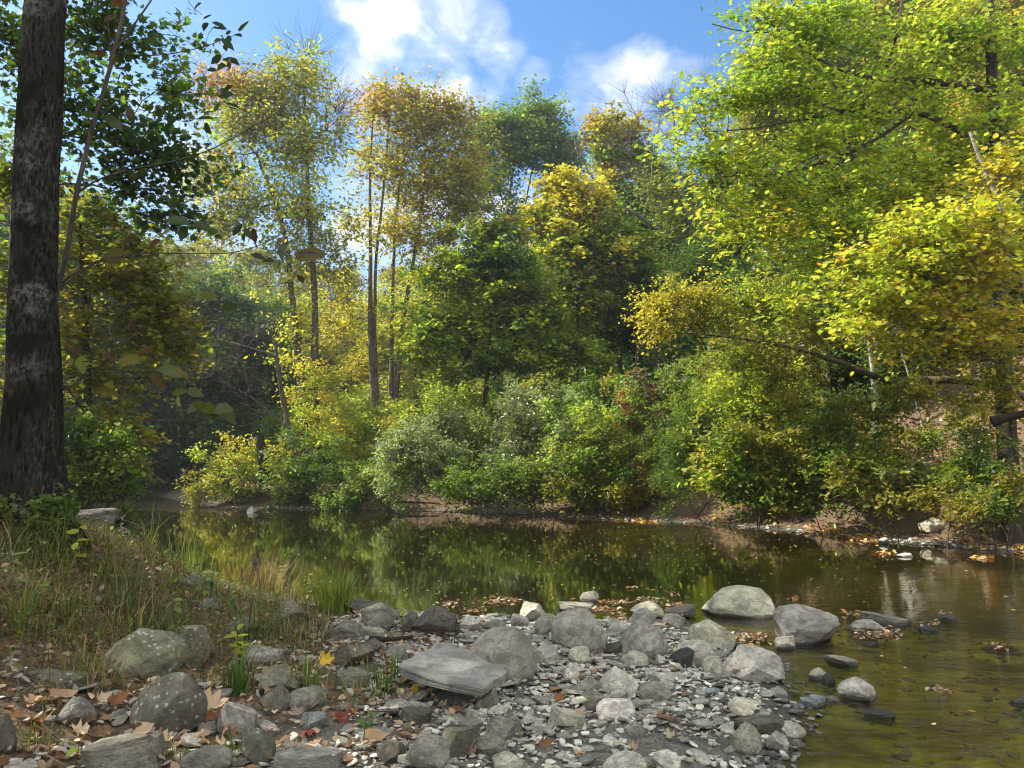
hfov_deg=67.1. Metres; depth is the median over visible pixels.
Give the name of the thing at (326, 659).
fallen leaf
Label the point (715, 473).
shrub
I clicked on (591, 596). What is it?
rock
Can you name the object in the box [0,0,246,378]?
oak tree
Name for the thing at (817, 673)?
rock
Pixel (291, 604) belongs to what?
boulder
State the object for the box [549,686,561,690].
shale
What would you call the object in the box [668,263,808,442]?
tree
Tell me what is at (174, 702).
boulder
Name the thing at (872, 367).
birch tree
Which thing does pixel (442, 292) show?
woodland tree
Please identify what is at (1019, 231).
tree
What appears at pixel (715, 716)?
shale
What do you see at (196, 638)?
rock
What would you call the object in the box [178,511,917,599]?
floating leaf specks
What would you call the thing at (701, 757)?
stone
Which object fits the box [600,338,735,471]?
woodland bush
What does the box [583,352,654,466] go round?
woodland bush
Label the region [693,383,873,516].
woodland bush
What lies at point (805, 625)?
boulder
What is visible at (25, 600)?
grass tuft
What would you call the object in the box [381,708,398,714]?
shale
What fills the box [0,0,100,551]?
maple tree
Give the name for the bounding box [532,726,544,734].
shale
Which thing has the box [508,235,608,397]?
woodland tree
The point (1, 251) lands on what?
woodland tree
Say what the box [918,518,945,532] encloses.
boulder
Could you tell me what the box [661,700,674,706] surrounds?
shale
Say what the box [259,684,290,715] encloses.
rock
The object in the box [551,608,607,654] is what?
boulder
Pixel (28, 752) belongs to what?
fallen leaf
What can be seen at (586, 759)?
shale
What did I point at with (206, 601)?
rock
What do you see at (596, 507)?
stick
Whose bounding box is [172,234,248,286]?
woodland tree
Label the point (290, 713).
fallen leaf
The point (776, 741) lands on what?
rock
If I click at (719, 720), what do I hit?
shale
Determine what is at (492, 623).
rock
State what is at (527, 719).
stone
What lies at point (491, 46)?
sky
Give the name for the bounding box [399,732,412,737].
shale
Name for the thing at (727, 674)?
pebble
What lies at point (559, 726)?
shale
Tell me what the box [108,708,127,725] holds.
stone
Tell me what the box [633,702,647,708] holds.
shale
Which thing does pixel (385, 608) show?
boulder
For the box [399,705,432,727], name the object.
rock
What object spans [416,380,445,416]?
woodland bush
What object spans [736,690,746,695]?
shale
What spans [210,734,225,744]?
fallen leaf
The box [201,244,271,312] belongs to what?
woodland tree
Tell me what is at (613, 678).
rock
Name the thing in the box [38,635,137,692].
grass tuft
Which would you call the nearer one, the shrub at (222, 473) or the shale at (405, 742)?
the shale at (405, 742)
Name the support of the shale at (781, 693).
on the ground at (388, 580)
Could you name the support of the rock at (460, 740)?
on the ground at (388, 580)
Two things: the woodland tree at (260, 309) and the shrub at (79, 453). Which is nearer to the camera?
the shrub at (79, 453)
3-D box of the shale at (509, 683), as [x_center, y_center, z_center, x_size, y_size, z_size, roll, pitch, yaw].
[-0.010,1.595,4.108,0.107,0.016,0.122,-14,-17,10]
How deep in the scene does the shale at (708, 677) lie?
4.58 m
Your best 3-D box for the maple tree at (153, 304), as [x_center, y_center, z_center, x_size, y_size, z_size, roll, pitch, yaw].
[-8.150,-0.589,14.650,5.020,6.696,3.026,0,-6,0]
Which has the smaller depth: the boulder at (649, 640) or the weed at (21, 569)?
the weed at (21, 569)
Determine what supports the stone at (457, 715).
on the ground at (388, 580)
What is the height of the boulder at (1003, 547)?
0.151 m
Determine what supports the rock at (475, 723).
on the ground at (388, 580)
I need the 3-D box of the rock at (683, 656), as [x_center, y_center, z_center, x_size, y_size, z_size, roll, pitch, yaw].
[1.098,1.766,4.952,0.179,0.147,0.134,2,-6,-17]
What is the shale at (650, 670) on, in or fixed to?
on the gravel
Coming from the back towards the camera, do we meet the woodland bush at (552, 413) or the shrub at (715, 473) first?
the woodland bush at (552, 413)
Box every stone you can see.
[105,690,121,695]
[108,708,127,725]
[352,728,363,735]
[370,726,395,735]
[388,698,407,707]
[404,687,426,694]
[406,650,416,655]
[407,701,426,706]
[416,729,431,739]
[449,712,461,718]
[464,631,480,634]
[487,705,508,714]
[517,737,526,742]
[523,714,537,723]
[530,735,538,741]
[532,695,549,705]
[539,639,552,645]
[556,731,573,739]
[563,764,576,767]
[576,666,587,672]
[592,658,604,663]
[594,663,605,670]
[594,719,607,726]
[601,736,616,746]
[606,660,627,669]
[631,698,643,703]
[643,714,652,719]
[648,674,660,681]
[654,654,664,661]
[660,668,670,671]
[678,690,688,695]
[688,748,710,765]
[720,726,734,735]
[749,757,760,763]
[753,678,762,684]
[758,710,769,714]
[772,698,787,702]
[789,739,804,746]
[790,702,799,708]
[824,695,839,704]
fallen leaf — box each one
[0,753,12,764]
[18,747,32,754]
[23,693,42,703]
[30,711,52,722]
[33,697,50,703]
[33,745,43,753]
[43,687,77,697]
[43,746,52,753]
[45,705,60,715]
[55,750,65,756]
[72,719,89,734]
[85,712,98,722]
[93,724,113,736]
[97,690,111,702]
[106,690,129,705]
[123,728,133,733]
[133,723,154,733]
[163,729,173,740]
[169,740,181,746]
[178,729,190,734]
[194,729,214,738]
[203,710,217,721]
[204,687,228,709]
[207,663,220,674]
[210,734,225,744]
[233,750,239,756]
[262,685,271,693]
[285,711,294,715]
[292,705,303,714]
[300,729,316,737]
[308,739,320,743]
[318,651,334,664]
[335,711,350,722]
[346,703,359,714]
[362,728,387,740]
[396,689,404,695]
[399,676,406,682]
[412,683,419,691]
[436,699,448,707]
[448,707,455,713]
[450,706,462,711]
[467,745,477,753]
[537,735,554,748]
[554,692,566,700]
[574,747,587,754]
[575,708,584,714]
[629,740,638,749]
[663,728,678,737]
[675,736,689,741]
[684,757,693,761]
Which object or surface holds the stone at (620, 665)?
on the ground at (388, 580)
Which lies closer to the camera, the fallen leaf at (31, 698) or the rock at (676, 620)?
the fallen leaf at (31, 698)
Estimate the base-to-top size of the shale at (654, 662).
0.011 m
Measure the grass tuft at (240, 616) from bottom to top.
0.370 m
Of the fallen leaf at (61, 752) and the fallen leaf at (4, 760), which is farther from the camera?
the fallen leaf at (61, 752)
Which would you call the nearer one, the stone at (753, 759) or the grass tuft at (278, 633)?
the stone at (753, 759)
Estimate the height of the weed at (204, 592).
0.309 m
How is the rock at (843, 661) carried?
on the ground at (388, 580)
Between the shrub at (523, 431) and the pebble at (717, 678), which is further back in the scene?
the shrub at (523, 431)
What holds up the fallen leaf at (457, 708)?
on the stone at (457, 715)
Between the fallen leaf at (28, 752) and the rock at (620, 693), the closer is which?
the fallen leaf at (28, 752)
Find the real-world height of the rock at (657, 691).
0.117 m
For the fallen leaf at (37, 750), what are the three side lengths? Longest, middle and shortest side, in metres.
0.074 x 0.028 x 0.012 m
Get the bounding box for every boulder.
[80,732,164,767]
[98,628,188,681]
[129,672,207,732]
[171,574,211,597]
[247,507,258,512]
[271,599,311,624]
[273,746,344,767]
[344,597,376,613]
[360,602,402,620]
[411,606,459,634]
[470,626,538,682]
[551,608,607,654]
[558,601,591,610]
[620,619,667,658]
[630,601,663,618]
[664,604,696,616]
[688,619,735,650]
[701,585,774,625]
[723,644,784,682]
[773,604,839,649]
[847,619,882,637]
[858,611,910,630]
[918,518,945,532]
[982,646,1020,655]
[999,546,1013,549]
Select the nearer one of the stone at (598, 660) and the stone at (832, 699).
the stone at (832, 699)
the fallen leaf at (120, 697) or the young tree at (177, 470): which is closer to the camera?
the fallen leaf at (120, 697)
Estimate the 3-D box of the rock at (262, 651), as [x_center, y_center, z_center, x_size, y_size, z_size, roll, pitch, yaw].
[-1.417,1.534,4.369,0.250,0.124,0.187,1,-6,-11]
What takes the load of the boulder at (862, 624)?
on the ground at (388, 580)
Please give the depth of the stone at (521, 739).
3.33 m
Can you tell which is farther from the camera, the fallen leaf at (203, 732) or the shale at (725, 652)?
the shale at (725, 652)
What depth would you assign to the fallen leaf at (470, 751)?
3.15 m
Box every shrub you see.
[0,483,84,548]
[1,394,161,539]
[97,462,209,495]
[172,426,279,510]
[253,419,382,509]
[272,343,420,482]
[305,461,401,511]
[356,417,480,512]
[398,375,510,470]
[421,450,545,515]
[474,374,577,471]
[499,424,644,512]
[528,367,682,517]
[593,356,713,490]
[634,344,777,525]
[665,394,822,534]
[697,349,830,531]
[765,436,895,536]
[789,363,944,544]
[819,438,971,546]
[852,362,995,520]
[871,466,987,551]
[914,411,1016,550]
[929,481,1019,555]
[956,425,1023,567]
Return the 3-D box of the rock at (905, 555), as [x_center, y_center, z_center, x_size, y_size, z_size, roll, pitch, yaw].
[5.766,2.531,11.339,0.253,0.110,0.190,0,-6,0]
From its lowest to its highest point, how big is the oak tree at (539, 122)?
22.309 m
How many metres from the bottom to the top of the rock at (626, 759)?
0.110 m
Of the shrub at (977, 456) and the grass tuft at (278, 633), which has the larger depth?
the shrub at (977, 456)
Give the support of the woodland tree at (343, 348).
on the ground at (388, 580)
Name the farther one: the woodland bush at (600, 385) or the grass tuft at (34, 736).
the woodland bush at (600, 385)
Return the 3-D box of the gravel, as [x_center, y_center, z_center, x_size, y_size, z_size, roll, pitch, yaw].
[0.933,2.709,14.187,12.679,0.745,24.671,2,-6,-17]
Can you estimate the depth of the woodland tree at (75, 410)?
33.84 m
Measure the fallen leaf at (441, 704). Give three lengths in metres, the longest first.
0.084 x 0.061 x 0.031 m
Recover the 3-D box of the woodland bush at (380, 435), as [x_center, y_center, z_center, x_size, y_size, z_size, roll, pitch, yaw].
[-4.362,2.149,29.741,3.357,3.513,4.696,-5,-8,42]
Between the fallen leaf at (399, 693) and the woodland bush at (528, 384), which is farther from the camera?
the woodland bush at (528, 384)
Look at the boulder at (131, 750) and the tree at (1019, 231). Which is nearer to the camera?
the boulder at (131, 750)
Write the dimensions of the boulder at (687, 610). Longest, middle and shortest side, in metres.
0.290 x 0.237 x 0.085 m
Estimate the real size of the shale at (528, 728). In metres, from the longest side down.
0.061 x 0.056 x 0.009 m
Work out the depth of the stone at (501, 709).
3.66 m
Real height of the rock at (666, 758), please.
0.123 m
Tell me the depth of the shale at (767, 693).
4.42 m
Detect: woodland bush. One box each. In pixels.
[193,379,289,479]
[208,399,330,482]
[244,387,332,453]
[269,375,371,477]
[279,382,374,477]
[310,364,407,474]
[342,396,415,475]
[360,364,421,412]
[363,391,446,485]
[370,376,497,456]
[390,385,472,481]
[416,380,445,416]
[418,378,480,463]
[442,374,527,484]
[453,356,528,458]
[470,398,526,476]
[499,360,568,428]
[522,392,590,486]
[523,386,586,454]
[530,351,610,417]
[532,382,607,450]
[542,367,638,488]
[569,369,624,408]
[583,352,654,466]
[595,407,702,493]
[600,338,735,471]
[601,342,676,431]
[613,361,705,485]
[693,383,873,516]
[771,346,910,517]
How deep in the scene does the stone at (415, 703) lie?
3.69 m
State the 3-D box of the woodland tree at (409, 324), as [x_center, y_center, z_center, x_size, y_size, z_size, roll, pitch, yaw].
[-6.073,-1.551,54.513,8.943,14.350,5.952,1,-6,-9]
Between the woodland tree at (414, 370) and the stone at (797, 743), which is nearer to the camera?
the stone at (797, 743)
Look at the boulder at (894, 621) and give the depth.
6.57 m
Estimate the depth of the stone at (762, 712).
4.09 m
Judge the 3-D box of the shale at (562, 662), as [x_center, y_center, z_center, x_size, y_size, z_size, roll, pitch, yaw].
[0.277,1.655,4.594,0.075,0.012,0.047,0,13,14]
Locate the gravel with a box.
[0,506,1023,767]
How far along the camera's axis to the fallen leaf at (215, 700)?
3.43 m
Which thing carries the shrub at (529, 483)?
on the ground at (388, 580)
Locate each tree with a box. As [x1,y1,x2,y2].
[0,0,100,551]
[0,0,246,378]
[0,126,80,418]
[0,149,74,416]
[0,175,215,509]
[0,208,120,416]
[6,200,129,474]
[59,186,160,276]
[63,304,274,492]
[72,258,159,440]
[91,212,153,375]
[95,232,184,435]
[114,249,320,442]
[121,235,197,284]
[142,235,218,285]
[152,258,202,400]
[155,338,210,483]
[157,330,201,488]
[161,10,382,478]
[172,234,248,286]
[173,273,218,467]
[173,286,308,486]
[194,264,245,293]
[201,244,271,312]
[215,241,285,299]
[232,277,286,440]
[242,285,307,414]
[256,285,332,416]
[266,287,355,393]
[274,260,336,388]
[288,308,383,421]
[296,62,438,472]
[323,265,367,336]
[326,306,383,393]
[329,322,419,412]
[342,64,516,419]
[352,268,422,390]
[372,197,625,420]
[372,262,417,321]
[376,271,471,404]
[381,266,451,386]
[396,249,491,415]
[446,73,593,327]
[463,289,570,410]
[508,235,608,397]
[509,237,604,373]
[511,162,682,399]
[536,202,707,394]
[544,49,742,347]
[569,98,695,382]
[580,294,653,405]
[599,275,714,431]
[614,156,706,304]
[618,253,1023,420]
[634,0,1023,544]
[641,171,804,352]
[653,197,757,362]
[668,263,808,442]
[683,129,756,256]
[685,241,864,458]
[694,147,908,350]
[702,161,824,350]
[712,38,838,216]
[722,0,835,241]
[755,106,948,344]
[756,144,1023,383]
[766,0,929,227]
[783,236,954,414]
[792,114,1023,401]
[823,0,1017,223]
[832,3,919,152]
[842,167,1023,365]
[850,328,901,456]
[854,175,1022,375]
[880,0,1023,211]
[880,123,1023,300]
[889,1,979,193]
[894,327,924,430]
[904,338,1023,551]
[969,0,1023,210]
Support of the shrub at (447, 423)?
on the ground at (388, 580)
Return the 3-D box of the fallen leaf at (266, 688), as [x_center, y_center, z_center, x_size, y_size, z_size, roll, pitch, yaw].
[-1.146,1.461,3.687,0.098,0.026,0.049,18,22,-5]
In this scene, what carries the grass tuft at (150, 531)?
on the ground at (388, 580)
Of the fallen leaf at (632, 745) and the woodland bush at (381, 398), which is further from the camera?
the woodland bush at (381, 398)
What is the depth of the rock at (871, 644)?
5.82 m
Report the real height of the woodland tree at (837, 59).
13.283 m
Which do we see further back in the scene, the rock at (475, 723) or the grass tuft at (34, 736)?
the rock at (475, 723)
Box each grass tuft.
[0,569,62,640]
[10,696,71,755]
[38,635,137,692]
[129,506,179,546]
[161,733,191,766]
[162,522,223,570]
[197,544,320,595]
[213,728,247,766]
[223,642,259,696]
[227,590,294,642]
[256,608,310,643]
[273,644,337,691]
[299,562,373,616]
[322,671,394,707]
[348,642,404,696]
[385,646,410,676]
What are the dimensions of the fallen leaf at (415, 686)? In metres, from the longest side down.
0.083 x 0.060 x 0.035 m
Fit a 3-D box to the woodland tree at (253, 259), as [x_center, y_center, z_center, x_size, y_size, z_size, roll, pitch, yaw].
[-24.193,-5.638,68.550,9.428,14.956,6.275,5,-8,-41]
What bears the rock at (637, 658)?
on the ground at (388, 580)
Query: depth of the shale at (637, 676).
4.52 m
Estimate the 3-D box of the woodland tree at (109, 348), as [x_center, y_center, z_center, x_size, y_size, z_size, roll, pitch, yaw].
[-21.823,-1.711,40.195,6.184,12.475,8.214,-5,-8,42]
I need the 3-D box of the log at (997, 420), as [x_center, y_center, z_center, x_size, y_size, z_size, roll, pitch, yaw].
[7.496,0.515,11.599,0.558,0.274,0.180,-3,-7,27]
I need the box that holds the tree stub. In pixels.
[255,431,273,487]
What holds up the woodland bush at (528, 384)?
on the ground at (388, 580)
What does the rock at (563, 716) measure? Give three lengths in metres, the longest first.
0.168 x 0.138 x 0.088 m
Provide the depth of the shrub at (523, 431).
22.18 m
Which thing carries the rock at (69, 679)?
on the ground at (388, 580)
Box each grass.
[0,488,341,749]
[0,519,337,703]
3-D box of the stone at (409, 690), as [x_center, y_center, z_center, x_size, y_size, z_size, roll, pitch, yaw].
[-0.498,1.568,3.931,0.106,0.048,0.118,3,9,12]
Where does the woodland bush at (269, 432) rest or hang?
on the ground at (388, 580)
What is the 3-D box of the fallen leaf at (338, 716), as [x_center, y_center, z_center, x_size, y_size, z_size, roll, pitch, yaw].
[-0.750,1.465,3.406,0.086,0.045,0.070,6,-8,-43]
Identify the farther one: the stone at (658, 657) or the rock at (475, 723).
the stone at (658, 657)
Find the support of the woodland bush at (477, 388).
on the ground at (388, 580)
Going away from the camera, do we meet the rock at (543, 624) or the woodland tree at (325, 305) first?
the rock at (543, 624)
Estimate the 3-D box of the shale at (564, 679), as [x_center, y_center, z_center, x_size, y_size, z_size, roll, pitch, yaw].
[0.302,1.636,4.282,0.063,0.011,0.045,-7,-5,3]
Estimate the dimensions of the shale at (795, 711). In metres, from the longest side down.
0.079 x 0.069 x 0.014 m
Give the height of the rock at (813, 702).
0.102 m
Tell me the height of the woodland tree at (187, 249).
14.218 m
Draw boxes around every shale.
[3,758,39,767]
[78,682,98,690]
[180,732,204,747]
[212,688,232,697]
[231,754,248,766]
[253,673,261,681]
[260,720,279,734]
[339,736,347,742]
[341,743,353,747]
[342,754,354,762]
[358,743,372,747]
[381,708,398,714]
[398,753,413,766]
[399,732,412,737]
[401,740,408,747]
[405,690,428,700]
[458,638,473,641]
[486,613,498,616]
[500,681,520,686]
[515,698,530,705]
[524,726,533,730]
[525,630,535,633]
[531,637,542,642]
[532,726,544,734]
[541,713,549,716]
[542,695,553,699]
[543,729,554,735]
[544,660,555,665]
[547,673,554,677]
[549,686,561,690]
[553,666,564,673]
[556,660,564,665]
[556,725,573,727]
[557,684,573,689]
[559,648,569,652]
[561,678,571,681]
[563,689,584,694]
[569,696,587,704]
[578,753,598,764]
[601,654,616,657]
[617,652,624,656]
[633,674,645,677]
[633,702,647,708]
[640,709,653,714]
[643,756,655,767]
[644,668,659,673]
[650,661,659,664]
[653,622,664,625]
[656,713,676,721]
[660,680,674,688]
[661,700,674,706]
[690,698,709,703]
[692,719,713,728]
[696,689,705,695]
[703,675,714,678]
[704,688,719,693]
[709,701,721,706]
[712,714,719,719]
[714,651,723,657]
[714,716,724,725]
[715,682,724,686]
[718,721,734,728]
[721,650,730,654]
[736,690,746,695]
[761,690,775,696]
[769,687,788,698]
[788,709,803,712]
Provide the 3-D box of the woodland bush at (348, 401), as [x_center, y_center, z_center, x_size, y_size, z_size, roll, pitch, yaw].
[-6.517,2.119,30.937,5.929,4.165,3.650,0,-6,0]
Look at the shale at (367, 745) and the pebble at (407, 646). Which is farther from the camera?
the pebble at (407, 646)
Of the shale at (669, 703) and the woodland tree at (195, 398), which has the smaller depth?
the shale at (669, 703)
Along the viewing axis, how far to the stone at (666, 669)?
4.67 m
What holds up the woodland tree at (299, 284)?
on the ground at (388, 580)
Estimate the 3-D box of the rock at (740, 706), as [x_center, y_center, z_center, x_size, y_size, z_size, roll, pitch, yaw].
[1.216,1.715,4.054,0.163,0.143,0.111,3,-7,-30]
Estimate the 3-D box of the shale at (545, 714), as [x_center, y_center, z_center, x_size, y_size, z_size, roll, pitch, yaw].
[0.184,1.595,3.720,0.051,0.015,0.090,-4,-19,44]
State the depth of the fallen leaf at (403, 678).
4.01 m
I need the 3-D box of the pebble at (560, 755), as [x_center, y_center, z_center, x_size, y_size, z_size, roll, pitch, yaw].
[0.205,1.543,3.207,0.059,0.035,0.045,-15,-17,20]
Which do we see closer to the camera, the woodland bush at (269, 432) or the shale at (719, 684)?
the shale at (719, 684)
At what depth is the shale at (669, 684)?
4.38 m
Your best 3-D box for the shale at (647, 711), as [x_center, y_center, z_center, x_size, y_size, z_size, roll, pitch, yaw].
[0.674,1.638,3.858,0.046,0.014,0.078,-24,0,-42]
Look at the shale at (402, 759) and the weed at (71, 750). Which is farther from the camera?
the shale at (402, 759)
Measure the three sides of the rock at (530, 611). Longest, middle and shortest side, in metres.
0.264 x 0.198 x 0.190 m
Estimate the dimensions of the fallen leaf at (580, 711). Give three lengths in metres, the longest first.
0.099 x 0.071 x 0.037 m
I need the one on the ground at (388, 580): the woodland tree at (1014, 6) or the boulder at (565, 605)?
the woodland tree at (1014, 6)
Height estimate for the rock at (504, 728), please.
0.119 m
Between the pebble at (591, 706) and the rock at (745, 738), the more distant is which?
the pebble at (591, 706)
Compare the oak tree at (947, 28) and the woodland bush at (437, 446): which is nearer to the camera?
the oak tree at (947, 28)
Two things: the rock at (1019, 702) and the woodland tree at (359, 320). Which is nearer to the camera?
the rock at (1019, 702)
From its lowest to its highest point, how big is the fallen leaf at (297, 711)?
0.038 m
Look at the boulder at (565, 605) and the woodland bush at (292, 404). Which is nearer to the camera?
the boulder at (565, 605)
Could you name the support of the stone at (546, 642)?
on the ground at (388, 580)
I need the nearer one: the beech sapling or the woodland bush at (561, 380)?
the beech sapling
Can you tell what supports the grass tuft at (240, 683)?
on the ground at (388, 580)
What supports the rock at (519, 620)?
on the ground at (388, 580)
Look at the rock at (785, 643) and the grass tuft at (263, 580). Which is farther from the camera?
the grass tuft at (263, 580)
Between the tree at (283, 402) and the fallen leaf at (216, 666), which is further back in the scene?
the tree at (283, 402)
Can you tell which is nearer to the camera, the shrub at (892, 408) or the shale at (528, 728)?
the shale at (528, 728)
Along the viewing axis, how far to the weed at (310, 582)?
7.45 m
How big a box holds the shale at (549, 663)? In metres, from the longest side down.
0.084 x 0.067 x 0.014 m
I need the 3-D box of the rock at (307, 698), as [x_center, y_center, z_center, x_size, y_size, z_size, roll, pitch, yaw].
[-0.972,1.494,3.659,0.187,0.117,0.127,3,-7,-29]
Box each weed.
[0,552,27,589]
[66,744,80,763]
[67,519,88,564]
[160,594,183,632]
[191,576,211,621]
[204,570,223,591]
[222,624,247,655]
[230,636,250,654]
[277,564,287,583]
[305,577,314,598]
[358,710,376,740]
[398,604,407,622]
[435,626,449,641]
[450,598,465,642]
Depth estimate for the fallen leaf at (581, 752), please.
3.23 m
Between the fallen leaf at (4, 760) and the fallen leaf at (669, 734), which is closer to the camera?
the fallen leaf at (4, 760)
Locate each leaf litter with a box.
[0,527,463,767]
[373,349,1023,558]
[432,584,1016,693]
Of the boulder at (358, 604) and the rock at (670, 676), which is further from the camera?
the boulder at (358, 604)
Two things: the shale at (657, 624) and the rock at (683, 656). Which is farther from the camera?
the shale at (657, 624)
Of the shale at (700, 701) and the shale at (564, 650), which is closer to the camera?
the shale at (700, 701)
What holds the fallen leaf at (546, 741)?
on the ground at (388, 580)
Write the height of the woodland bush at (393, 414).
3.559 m
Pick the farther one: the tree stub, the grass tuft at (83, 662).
the tree stub
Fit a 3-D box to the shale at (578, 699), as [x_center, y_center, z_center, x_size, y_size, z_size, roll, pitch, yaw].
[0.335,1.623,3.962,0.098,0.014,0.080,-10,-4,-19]
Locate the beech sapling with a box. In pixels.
[58,0,326,424]
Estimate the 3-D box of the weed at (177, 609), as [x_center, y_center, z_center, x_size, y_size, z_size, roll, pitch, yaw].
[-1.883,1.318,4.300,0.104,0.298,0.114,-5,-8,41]
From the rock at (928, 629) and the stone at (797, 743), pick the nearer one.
the stone at (797, 743)
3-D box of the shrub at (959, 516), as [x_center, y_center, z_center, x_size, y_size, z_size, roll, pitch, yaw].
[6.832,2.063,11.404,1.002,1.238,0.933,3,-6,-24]
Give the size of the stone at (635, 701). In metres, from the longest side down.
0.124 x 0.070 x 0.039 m
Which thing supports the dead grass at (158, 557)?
on the ground at (388, 580)
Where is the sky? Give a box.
[0,0,1023,372]
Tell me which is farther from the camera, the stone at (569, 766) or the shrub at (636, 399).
the shrub at (636, 399)
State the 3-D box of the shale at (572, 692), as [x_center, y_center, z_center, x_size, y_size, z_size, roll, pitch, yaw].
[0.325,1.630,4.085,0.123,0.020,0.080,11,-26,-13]
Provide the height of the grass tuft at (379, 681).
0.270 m
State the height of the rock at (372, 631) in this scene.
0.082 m
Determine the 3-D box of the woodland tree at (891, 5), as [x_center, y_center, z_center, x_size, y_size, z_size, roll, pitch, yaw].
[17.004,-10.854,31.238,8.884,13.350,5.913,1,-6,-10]
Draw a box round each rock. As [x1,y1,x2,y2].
[0,713,16,753]
[27,668,89,692]
[55,696,96,724]
[179,625,213,668]
[179,745,232,767]
[197,597,220,611]
[217,702,256,739]
[221,615,253,633]
[240,645,283,664]
[240,728,275,764]
[258,664,297,695]
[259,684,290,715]
[289,685,326,710]
[300,712,325,729]
[324,620,363,642]
[324,625,334,634]
[334,644,374,666]
[335,666,368,688]
[362,626,383,636]
[363,611,394,630]
[365,638,386,654]
[376,739,405,763]
[383,645,404,660]
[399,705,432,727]
[402,610,417,632]
[405,734,449,767]
[442,726,477,759]
[450,716,483,728]
[459,616,480,629]
[466,709,486,718]
[472,732,507,756]
[475,689,497,709]
[482,619,505,629]
[485,714,518,740]
[491,751,527,767]
[508,716,521,732]
[511,613,528,626]
[520,601,544,621]
[534,645,558,663]
[535,613,555,635]
[548,706,585,731]
[563,663,578,681]
[568,646,588,663]
[571,677,601,691]
[579,689,604,703]
[580,591,598,605]
[596,698,635,722]
[599,666,638,697]
[602,750,646,767]
[603,641,621,653]
[606,621,630,635]
[606,688,627,698]
[620,650,648,666]
[623,720,645,737]
[628,608,656,623]
[636,681,671,702]
[652,749,680,767]
[654,671,684,682]
[662,613,685,628]
[668,647,693,667]
[676,639,714,666]
[702,656,723,676]
[728,697,758,717]
[729,721,762,754]
[733,714,783,735]
[766,730,788,752]
[774,636,795,651]
[781,720,805,740]
[800,694,825,709]
[808,667,825,683]
[821,673,835,688]
[823,655,858,668]
[837,676,876,705]
[859,641,881,647]
[864,708,895,724]
[878,537,888,543]
[896,553,912,556]
[917,625,940,634]
[937,613,960,623]
[1008,697,1023,709]
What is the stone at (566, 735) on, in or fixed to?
on the ground at (388, 580)
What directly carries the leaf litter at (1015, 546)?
on the ground at (388, 580)
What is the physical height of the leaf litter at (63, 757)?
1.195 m
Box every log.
[78,495,163,537]
[989,410,1023,427]
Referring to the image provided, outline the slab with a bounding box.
[398,642,507,696]
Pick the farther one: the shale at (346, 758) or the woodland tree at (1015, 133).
the woodland tree at (1015, 133)
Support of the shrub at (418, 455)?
on the ground at (388, 580)
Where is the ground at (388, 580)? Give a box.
[0,328,1023,767]
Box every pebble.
[16,666,24,671]
[197,721,217,735]
[297,655,306,664]
[401,643,412,649]
[554,751,568,759]
[585,701,597,711]
[708,673,720,681]
[723,672,730,677]
[750,684,760,686]
[766,750,778,759]
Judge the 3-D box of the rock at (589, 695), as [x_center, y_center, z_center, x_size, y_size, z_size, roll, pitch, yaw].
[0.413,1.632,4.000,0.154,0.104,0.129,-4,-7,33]
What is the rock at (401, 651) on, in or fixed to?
on the ground at (388, 580)
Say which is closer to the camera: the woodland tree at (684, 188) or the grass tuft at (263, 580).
the grass tuft at (263, 580)
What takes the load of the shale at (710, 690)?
on the gravel
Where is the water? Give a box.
[93,493,1023,767]
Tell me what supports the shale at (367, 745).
on the gravel
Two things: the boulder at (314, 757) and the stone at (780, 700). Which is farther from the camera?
the stone at (780, 700)
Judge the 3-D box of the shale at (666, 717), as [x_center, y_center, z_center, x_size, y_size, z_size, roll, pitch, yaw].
[0.762,1.643,3.806,0.088,0.018,0.108,25,-22,-24]
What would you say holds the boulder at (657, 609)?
in the water
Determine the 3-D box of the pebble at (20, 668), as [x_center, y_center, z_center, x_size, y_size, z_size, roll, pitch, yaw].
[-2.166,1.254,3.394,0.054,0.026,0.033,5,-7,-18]
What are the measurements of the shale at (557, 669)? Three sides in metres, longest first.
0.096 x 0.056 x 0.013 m
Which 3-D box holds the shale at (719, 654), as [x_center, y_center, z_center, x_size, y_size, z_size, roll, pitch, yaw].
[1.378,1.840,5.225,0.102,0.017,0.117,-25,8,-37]
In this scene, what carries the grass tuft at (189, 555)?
on the ground at (388, 580)
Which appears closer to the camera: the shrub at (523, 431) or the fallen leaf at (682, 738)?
the fallen leaf at (682, 738)
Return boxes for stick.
[369,635,412,641]
[395,500,439,503]
[593,504,634,509]
[695,494,711,518]
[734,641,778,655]
[799,520,836,523]
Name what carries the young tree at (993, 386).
on the ground at (388, 580)
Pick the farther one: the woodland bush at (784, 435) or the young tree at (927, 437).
the woodland bush at (784, 435)
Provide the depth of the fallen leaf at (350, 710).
3.50 m
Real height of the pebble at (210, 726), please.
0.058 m
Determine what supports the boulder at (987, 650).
in the water
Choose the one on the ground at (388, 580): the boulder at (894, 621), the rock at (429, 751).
the rock at (429, 751)
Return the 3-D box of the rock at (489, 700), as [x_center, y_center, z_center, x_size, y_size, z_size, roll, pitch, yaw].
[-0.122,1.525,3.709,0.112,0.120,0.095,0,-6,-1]
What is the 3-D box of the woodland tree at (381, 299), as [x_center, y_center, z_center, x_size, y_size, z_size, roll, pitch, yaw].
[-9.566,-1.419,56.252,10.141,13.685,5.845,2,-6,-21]
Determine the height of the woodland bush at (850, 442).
3.719 m
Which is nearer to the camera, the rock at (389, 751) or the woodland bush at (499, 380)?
the rock at (389, 751)
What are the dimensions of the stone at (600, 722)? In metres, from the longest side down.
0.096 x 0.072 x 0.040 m

